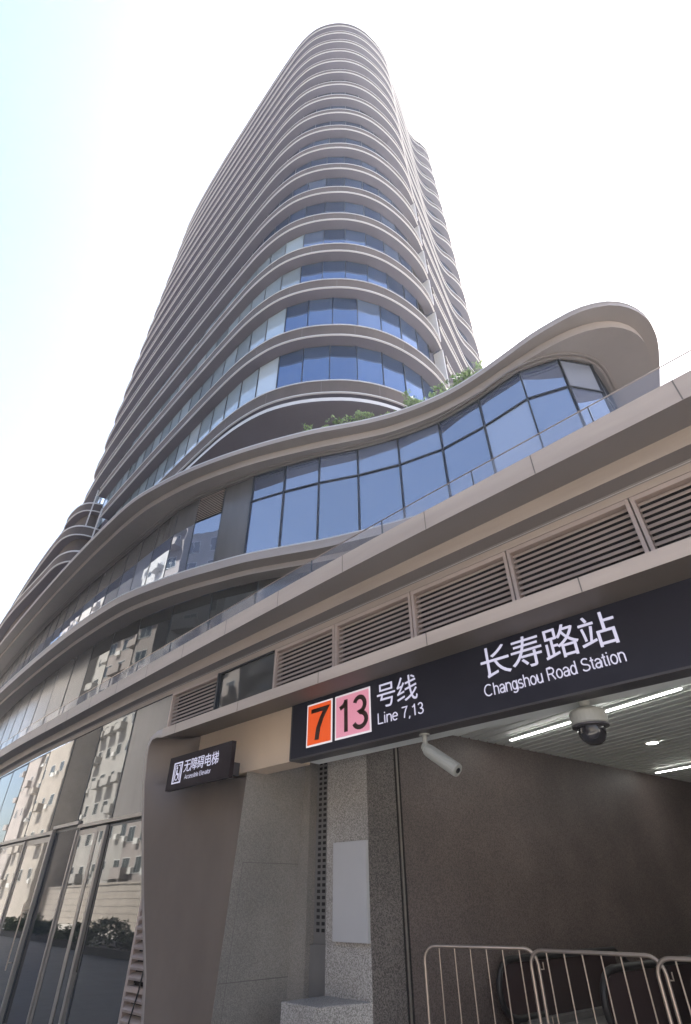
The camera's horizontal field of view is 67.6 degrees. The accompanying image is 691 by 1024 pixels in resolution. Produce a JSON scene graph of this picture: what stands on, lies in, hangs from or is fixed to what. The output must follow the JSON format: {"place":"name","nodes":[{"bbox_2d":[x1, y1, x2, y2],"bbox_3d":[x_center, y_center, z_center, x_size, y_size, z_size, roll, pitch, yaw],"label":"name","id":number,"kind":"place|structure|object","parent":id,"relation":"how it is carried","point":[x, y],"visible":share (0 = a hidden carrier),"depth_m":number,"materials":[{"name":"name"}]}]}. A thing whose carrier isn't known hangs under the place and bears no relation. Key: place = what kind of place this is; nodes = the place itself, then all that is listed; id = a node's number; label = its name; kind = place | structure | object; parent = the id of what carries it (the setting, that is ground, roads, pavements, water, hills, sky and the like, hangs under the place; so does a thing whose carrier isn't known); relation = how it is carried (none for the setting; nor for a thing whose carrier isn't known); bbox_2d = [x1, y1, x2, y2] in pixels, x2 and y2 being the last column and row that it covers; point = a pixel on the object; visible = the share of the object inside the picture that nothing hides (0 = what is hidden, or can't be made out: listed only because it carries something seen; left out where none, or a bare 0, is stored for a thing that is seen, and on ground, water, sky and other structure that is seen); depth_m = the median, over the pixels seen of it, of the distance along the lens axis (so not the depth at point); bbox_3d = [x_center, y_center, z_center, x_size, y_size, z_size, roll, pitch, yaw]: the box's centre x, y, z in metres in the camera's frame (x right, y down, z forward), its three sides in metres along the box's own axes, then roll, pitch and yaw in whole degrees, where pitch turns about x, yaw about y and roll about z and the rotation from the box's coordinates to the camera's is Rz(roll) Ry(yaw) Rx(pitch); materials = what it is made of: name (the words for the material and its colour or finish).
{"place":"outdoors","nodes":[
{"label":"outdoors","id":0,"kind":"place"},
{"bbox_2d":[64,972,134,1023],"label":"pavement","id":1,"kind":"structure","parent":0,"point":[70,998],"depth_m":16.40,"materials":[{"name":"stone"}]},
{"bbox_2d":[0,301,690,1023],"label":"podium building","id":2,"kind":"structure","parent":1,"relation":"on","point":[552,453],"depth_m":14.89,"materials":[{"name":"grey metal"}]},
{"bbox_2d":[0,668,8,688],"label":"window","id":3,"kind":"structure","parent":2,"relation":"in","point":[5,673],"depth_m":36.88,"materials":[{"name":"grey glass"}]},
{"bbox_2d":[0,707,12,740],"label":"window","id":4,"kind":"structure","parent":2,"relation":"in","point":[7,715],"depth_m":28.68,"materials":[{"name":"grey glass"}]},
{"bbox_2d":[0,771,12,808],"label":"window","id":5,"kind":"structure","parent":2,"relation":"in","point":[5,780],"depth_m":21.13,"materials":[{"name":"blue glass"}]},
{"bbox_2d":[1,662,13,687],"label":"window","id":6,"kind":"structure","parent":2,"relation":"in","point":[10,667],"depth_m":35.92,"materials":[{"name":"grey glass"}]},
{"bbox_2d":[0,698,22,749],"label":"window","id":7,"kind":"structure","parent":2,"relation":"in","point":[15,709],"depth_m":27.36,"materials":[{"name":"grey glass"}]},
{"bbox_2d":[0,842,23,917],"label":"window","id":8,"kind":"structure","parent":2,"relation":"in","point":[10,854],"depth_m":16.62,"materials":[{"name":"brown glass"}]},
{"bbox_2d":[6,657,18,682],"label":"window","id":9,"kind":"structure","parent":2,"relation":"in","point":[14,664],"depth_m":35.05,"materials":[{"name":"grey glass"}]},
{"bbox_2d":[0,762,28,841],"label":"window","id":10,"kind":"structure","parent":2,"relation":"in","point":[11,796],"depth_m":19.67,"materials":[{"name":"blue glass"}]},
{"bbox_2d":[11,650,24,677],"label":"window","id":11,"kind":"structure","parent":2,"relation":"in","point":[20,656],"depth_m":34.13,"materials":[{"name":"grey glass"}]},
{"bbox_2d":[5,690,32,746],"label":"window","id":12,"kind":"structure","parent":2,"relation":"in","point":[23,706],"depth_m":26.15,"materials":[{"name":"grey glass"}]},
{"bbox_2d":[15,643,30,674],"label":"window","id":13,"kind":"structure","parent":2,"relation":"in","point":[27,648],"depth_m":33.15,"materials":[{"name":"grey glass"}]},
{"bbox_2d":[0,837,49,1008],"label":"door","id":14,"kind":"structure","parent":2,"relation":"in","point":[13,922],"depth_m":14.80,"materials":[{"name":"grey glass"}]},
{"bbox_2d":[3,752,49,841],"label":"window","id":15,"kind":"structure","parent":2,"relation":"in","point":[19,820],"depth_m":18.22,"materials":[{"name":"grey glass"}]},
{"bbox_2d":[21,637,36,668],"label":"window","id":16,"kind":"structure","parent":2,"relation":"in","point":[33,642],"depth_m":32.27,"materials":[{"name":"grey glass"}]},
{"bbox_2d":[16,679,45,739],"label":"window","id":17,"kind":"structure","parent":2,"relation":"in","point":[36,693],"depth_m":25.03,"materials":[{"name":"grey glass"}]},
{"bbox_2d":[27,628,44,663],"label":"window","id":18,"kind":"structure","parent":2,"relation":"in","point":[39,636],"depth_m":31.36,"materials":[{"name":"grey glass"}]},
{"bbox_2d":[21,620,52,698],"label":"window","id":19,"kind":"structure","parent":2,"relation":"in","point":[46,630],"depth_m":30.46,"materials":[{"name":"grey glass"}]},
{"bbox_2d":[2,826,82,1023],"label":"door","id":20,"kind":"structure","parent":2,"relation":"in","point":[21,994],"depth_m":13.35,"materials":[{"name":"grey"}]},
{"bbox_2d":[27,669,59,732],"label":"window","id":21,"kind":"structure","parent":2,"relation":"in","point":[43,701],"depth_m":23.87,"materials":[{"name":"grey glass"}]},
{"bbox_2d":[27,612,60,693],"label":"window","id":22,"kind":"structure","parent":2,"relation":"in","point":[55,620],"depth_m":29.57,"materials":[{"name":"grey glass"}]},
{"bbox_2d":[24,740,74,836],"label":"window","id":23,"kind":"structure","parent":2,"relation":"in","point":[40,819],"depth_m":16.83,"materials":[{"name":"grey glass"}]},
{"bbox_2d":[37,605,68,685],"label":"window","id":24,"kind":"structure","parent":2,"relation":"in","point":[59,624],"depth_m":28.68,"materials":[{"name":"grey glass"}]},
{"bbox_2d":[41,658,75,724],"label":"window","id":25,"kind":"structure","parent":2,"relation":"in","point":[61,683],"depth_m":22.75,"materials":[{"name":"grey glass"}]},
{"bbox_2d":[29,827,96,1023],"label":"door","id":26,"kind":"structure","parent":2,"relation":"in","point":[43,1005],"depth_m":12.31,"materials":[{"name":"grey glass"}]},
{"bbox_2d":[47,594,79,677],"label":"window","id":27,"kind":"structure","parent":2,"relation":"in","point":[64,628],"depth_m":27.78,"materials":[{"name":"grey glass"}]},
{"bbox_2d":[54,585,89,672],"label":"window","id":28,"kind":"structure","parent":2,"relation":"in","point":[80,602],"depth_m":26.90,"materials":[{"name":"grey glass"}]},
{"bbox_2d":[49,727,101,830],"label":"window","id":29,"kind":"structure","parent":2,"relation":"in","point":[68,805],"depth_m":15.57,"materials":[{"name":"grey"}]},
{"bbox_2d":[58,646,93,715],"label":"window","id":30,"kind":"structure","parent":2,"relation":"in","point":[76,679],"depth_m":21.70,"materials":[{"name":"grey glass"}]},
{"bbox_2d":[49,825,109,1023],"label":"door","id":31,"kind":"structure","parent":2,"relation":"in","point":[59,1011],"depth_m":11.70,"materials":[{"name":"grey glass"}]},
{"bbox_2d":[68,575,101,662],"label":"window","id":32,"kind":"structure","parent":2,"relation":"in","point":[90,597],"depth_m":26.05,"materials":[{"name":"grey glass"}]},
{"bbox_2d":[66,633,114,743],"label":"window","id":33,"kind":"structure","parent":2,"relation":"in","point":[99,656],"depth_m":20.62,"materials":[{"name":"grey glass"}]},
{"bbox_2d":[77,564,114,656],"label":"window","id":34,"kind":"structure","parent":2,"relation":"in","point":[105,578],"depth_m":25.19,"materials":[{"name":"grey glass"}]},
{"bbox_2d":[65,819,141,1023],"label":"window","id":35,"kind":"structure","parent":2,"relation":"in","point":[97,994],"depth_m":10.88,"materials":[{"name":"grey glass"}]},
{"bbox_2d":[76,712,134,825],"bbox_3d":[-6.616,7.107,14.324,0.072,2.600,2.256,30,-46,-34],"label":"window","id":36,"kind":"structure","parent":2,"relation":"in","point":[100,792],"depth_m":14.26,"materials":[{"name":"grey glass"}]},
{"bbox_2d":[89,552,128,648],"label":"window","id":37,"kind":"structure","parent":2,"relation":"in","point":[115,579],"depth_m":24.32,"materials":[{"name":"grey glass"}]},
{"bbox_2d":[87,619,140,733],"bbox_3d":[-8.550,6.063,19.189,1.904,3.910,0.072,-27,-44,31],"label":"window","id":38,"kind":"structure","parent":2,"relation":"in","point":[123,643],"depth_m":19.62,"materials":[{"name":"grey glass"}]},
{"bbox_2d":[106,540,142,637],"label":"window","id":39,"kind":"structure","parent":2,"relation":"in","point":[133,555],"depth_m":23.44,"materials":[{"name":"grey glass"}]},
{"bbox_2d":[111,695,172,817],"bbox_3d":[-5.098,6.169,13.080,0.072,2.600,2.105,31,-47,-35],"label":"window","id":40,"kind":"structure","parent":2,"relation":"in","point":[150,719],"depth_m":13.24,"materials":[{"name":"grey glass"}]},
{"bbox_2d":[129,527,158,590],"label":"window","id":41,"kind":"structure","parent":2,"relation":"in","point":[146,551],"depth_m":22.53,"materials":[{"name":"grey glass"}]},
{"bbox_2d":[116,606,172,719],"bbox_3d":[-7.058,5.357,18.255,1.904,3.910,0.072,-24,-43,28],"label":"window","id":42,"kind":"structure","parent":2,"relation":"in","point":[153,629],"depth_m":18.77,"materials":[{"name":"grey glass"}]},
{"bbox_2d":[144,512,177,584],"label":"window","id":43,"kind":"structure","parent":2,"relation":"in","point":[159,556],"depth_m":21.54,"materials":[{"name":"grey glass"}]},
{"bbox_2d":[163,500,198,577],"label":"window","id":44,"kind":"structure","parent":2,"relation":"in","point":[184,525],"depth_m":20.67,"materials":[{"name":"grey glass"}]},
{"bbox_2d":[154,593,211,709],"bbox_3d":[-5.476,4.726,17.423,1.905,3.910,0.072,-20,-41,24],"label":"window","id":45,"kind":"structure","parent":2,"relation":"in","point":[188,615],"depth_m":18.07,"materials":[{"name":"grey glass"}]},
{"bbox_2d":[185,488,225,569],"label":"window","id":46,"kind":"structure","parent":2,"relation":"in","point":[207,520],"depth_m":20.00,"materials":[{"name":"blue glass"}]},
{"bbox_2d":[206,582,257,630],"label":"window","id":47,"kind":"structure","parent":2,"relation":"in","point":[222,600],"depth_m":17.53,"materials":[{"name":"grey glass"}]},
{"bbox_2d":[213,478,252,561],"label":"column","id":48,"kind":"structure","parent":2,"relation":"in","point":[230,542],"depth_m":19.44,"materials":[{"name":"grey"}]},
{"bbox_2d":[0,23,481,642],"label":"office tower","id":49,"kind":"structure","parent":2,"relation":"on","point":[314,279],"depth_m":41.27,"materials":[{"name":"grey"}]},
{"bbox_2d":[213,651,274,709],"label":"window","id":50,"kind":"structure","parent":2,"relation":"in","point":[250,678],"depth_m":11.29,"materials":[{"name":"grey glass"}]},
{"bbox_2d":[243,466,284,553],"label":"window","id":51,"kind":"structure","parent":2,"relation":"in","point":[263,523],"depth_m":18.91,"materials":[{"name":"blue glass"}]},
{"bbox_2d":[256,572,309,602],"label":"window","id":52,"kind":"structure","parent":2,"relation":"in","point":[285,581],"depth_m":17.16,"materials":[{"name":"grey glass"}]},
{"bbox_2d":[278,457,318,546],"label":"window","id":53,"kind":"structure","parent":2,"relation":"in","point":[298,518],"depth_m":18.44,"materials":[{"name":"blue glass"}]},
{"bbox_2d":[302,423,312,430],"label":"shrub","id":54,"kind":"object","parent":2,"relation":"on","point":[309,427],"visible":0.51,"depth_m":19.26,"materials":[{"name":"green plant"}]},
{"bbox_2d":[325,415,346,426],"bbox_3d":[-0.269,-3.296,19.118,0.933,0.557,0.800,-31,-46,34],"label":"shrub","id":55,"kind":"object","parent":2,"relation":"on","point":[335,421],"visible":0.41,"depth_m":19.12,"materials":[{"name":"green plant"}]},
{"bbox_2d":[316,449,357,539],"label":"window","id":56,"kind":"structure","parent":2,"relation":"in","point":[337,497],"depth_m":18.07,"materials":[{"name":"blue glass"}]},
{"bbox_2d":[343,410,373,423],"bbox_3d":[0.493,-3.432,19.302,1.094,1.048,1.069,-31,-46,34],"label":"shrub","id":57,"kind":"object","parent":2,"relation":"on","point":[359,415],"visible":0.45,"depth_m":19.23,"materials":[{"name":"green plant"}]},
{"bbox_2d":[357,439,403,529],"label":"window","id":58,"kind":"structure","parent":2,"relation":"in","point":[378,474],"depth_m":17.74,"materials":[{"name":"blue glass"}]},
{"bbox_2d":[402,389,418,407],"bbox_3d":[2.394,-3.816,18.639,0.893,0.810,1.290,3,-37,-4],"label":"shrub","id":59,"kind":"object","parent":2,"relation":"on","point":[408,403],"visible":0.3,"depth_m":18.37,"materials":[{"name":"green plant"}]},
{"bbox_2d":[411,397,425,403],"bbox_3d":[2.680,-3.725,18.534,0.703,0.561,1.021,-5,-37,7],"label":"shrub","id":60,"kind":"object","parent":2,"relation":"on","point":[419,401],"visible":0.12,"depth_m":18.31,"materials":[{"name":"green plant"}]},
{"bbox_2d":[396,423,448,517],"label":"window","id":61,"kind":"structure","parent":2,"relation":"in","point":[420,458],"depth_m":17.25,"materials":[{"name":"blue glass"}]},
{"bbox_2d":[428,380,446,397],"bbox_3d":[3.225,-3.994,18.321,0.786,0.709,1.242,-4,-37,5],"label":"shrub","id":62,"kind":"object","parent":2,"relation":"on","point":[430,394],"visible":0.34,"depth_m":18.09,"materials":[{"name":"green plant"}]},
{"bbox_2d":[435,374,461,392],"bbox_3d":[3.695,-4.376,17.906,1.031,0.810,0.884,-31,-46,34],"label":"shrub","id":63,"kind":"object","parent":2,"relation":"on","point":[452,376],"visible":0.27,"depth_m":17.84,"materials":[{"name":"green plant"}]},
{"bbox_2d":[452,367,472,386],"bbox_3d":[4.147,-4.545,17.748,1.011,0.871,0.982,-31,-46,34],"label":"shrub","id":64,"kind":"object","parent":2,"relation":"on","point":[461,375],"visible":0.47,"depth_m":17.59,"materials":[{"name":"green plant"}]},
{"bbox_2d":[437,400,493,497],"bbox_3d":[3.851,-1.644,16.323,1.589,4.410,0.120,-28,-45,32],"label":"window","id":65,"kind":"structure","parent":2,"relation":"in","point":[464,447],"depth_m":16.62,"materials":[{"name":"blue glass"}]},
{"bbox_2d":[463,359,488,377],"bbox_3d":[4.355,-4.710,17.451,0.808,0.779,1.001,4,-37,-5],"label":"shrub","id":66,"kind":"object","parent":2,"relation":"on","point":[477,366],"visible":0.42,"depth_m":17.37,"materials":[{"name":"green plant"}]},
{"bbox_2d":[477,372,541,473],"bbox_3d":[4.964,-2.297,15.457,0.120,4.410,1.553,29,-46,-33],"label":"window","id":67,"kind":"structure","parent":2,"relation":"in","point":[506,416],"depth_m":15.74,"materials":[{"name":"blue glass"}]},
{"bbox_2d":[518,360,582,447],"bbox_3d":[6.019,-2.781,14.816,1.185,4.410,0.120,-15,-39,18],"label":"window","id":68,"kind":"structure","parent":2,"relation":"in","point":[548,397],"depth_m":15.15,"materials":[{"name":"blue glass"}]},
{"bbox_2d":[557,359,609,426],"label":"window","id":69,"kind":"structure","parent":2,"relation":"in","point":[584,390],"depth_m":15.23,"materials":[{"name":"blue glass"}]},
{"bbox_2d":[590,365,615,411],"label":"window","id":70,"kind":"structure","parent":2,"relation":"in","point":[602,387],"depth_m":15.74,"materials":[{"name":"grey"}]},
{"bbox_2d":[610,395,617,408],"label":"window","id":71,"kind":"structure","parent":2,"relation":"in","point":[611,397],"depth_m":16.81,"materials":[{"name":"glass"}]},
{"bbox_2d":[140,537,690,1023],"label":"station entrance","id":72,"kind":"object","parent":1,"relation":"on","point":[564,837],"visible":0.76,"depth_m":8.68,"materials":[{"name":"grey stone"}]},
{"bbox_2d":[165,740,239,791],"bbox_3d":[-2.301,4.501,9.010,1.930,0.540,0.677,-31,-46,34],"label":"elevator sign","id":73,"kind":"object","parent":72,"relation":"attached to","point":[207,765],"visible":1,"depth_m":8.74,"materials":[{"name":"black"}]},
{"bbox_2d":[332,840,370,943],"bbox_3d":[0.083,5.722,7.816,0.715,1.230,0.070,-31,-46,34],"label":"notice board","id":74,"kind":"object","parent":72,"relation":"attached to","point":[351,910],"visible":1,"depth_m":7.75,"materials":[{"name":"grey metal"}]},
{"bbox_2d":[423,944,553,1023],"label":"crowd barrier","id":75,"kind":"object","parent":72,"relation":"on","point":[485,947],"visible":0.97,"depth_m":6.73,"materials":[{"name":"silver metal"}]},
{"bbox_2d":[289,578,690,763],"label":"station sign","id":76,"kind":"object","parent":72,"relation":"attached to","point":[637,641],"visible":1,"depth_m":6.17,"materials":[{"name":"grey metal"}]},
{"bbox_2d":[419,733,461,776],"bbox_3d":[1.213,3.108,6.617,0.557,0.565,0.180,-31,-46,34],"label":"security camera","id":77,"kind":"object","parent":76,"relation":"attached to","point":[447,763],"visible":1,"depth_m":6.52,"materials":[{"name":"white plastic"}]},
{"bbox_2d":[569,700,609,745],"bbox_3d":[2.721,2.350,5.747,0.394,0.466,0.394,-31,-46,34],"label":"security camera","id":78,"kind":"object","parent":72,"relation":"attached to","point":[590,724],"visible":1,"depth_m":5.62,"materials":[{"name":"white plastic"}]},
{"bbox_2d":[509,686,681,740],"bbox_3d":[4.149,3.574,8.988,0.068,0.048,3.620,18,-40,-23],"label":"strip light","id":79,"kind":"object","parent":72,"relation":"attached to","point":[638,700],"visible":0.68,"depth_m":8.47,"materials":[{"name":"white plastic"}]},
{"bbox_2d":[530,948,681,1023],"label":"crowd barrier","id":80,"kind":"object","parent":72,"relation":"on","point":[608,953],"visible":0.97,"depth_m":5.99,"materials":[{"name":"silver metal"}]},
{"bbox_2d":[644,740,659,744],"bbox_3d":[6.330,4.763,10.648,0.300,0.022,0.300,-31,-46,34],"label":"downlight","id":81,"kind":"object","parent":72,"relation":"attached to","point":[653,742],"visible":1,"depth_m":10.61,"materials":[{"name":"white plastic"}]},
{"bbox_2d":[654,764,690,772],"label":"strip light","id":82,"kind":"object","parent":72,"relation":"attached to","point":[674,768],"visible":1,"depth_m":12.71,"materials":[{"name":"white plastic"}]},
{"bbox_2d":[656,956,690,1023],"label":"crowd barrier","id":83,"kind":"object","parent":72,"relation":"on","point":[661,961],"visible":1,"depth_m":5.44,"materials":[{"name":"silver metal"}]},
{"bbox_2d":[496,946,690,1023],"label":"escalator","id":84,"kind":"object","parent":1,"relation":"on","point":[640,996],"visible":0.92,"depth_m":7.86,"materials":[{"name":"black"}]},
{"bbox_2d":[0,0,690,777],"label":"sky","id":85,"kind":"structure","parent":0,"point":[555,135],"materials":[{"name":"white"}]}
]}

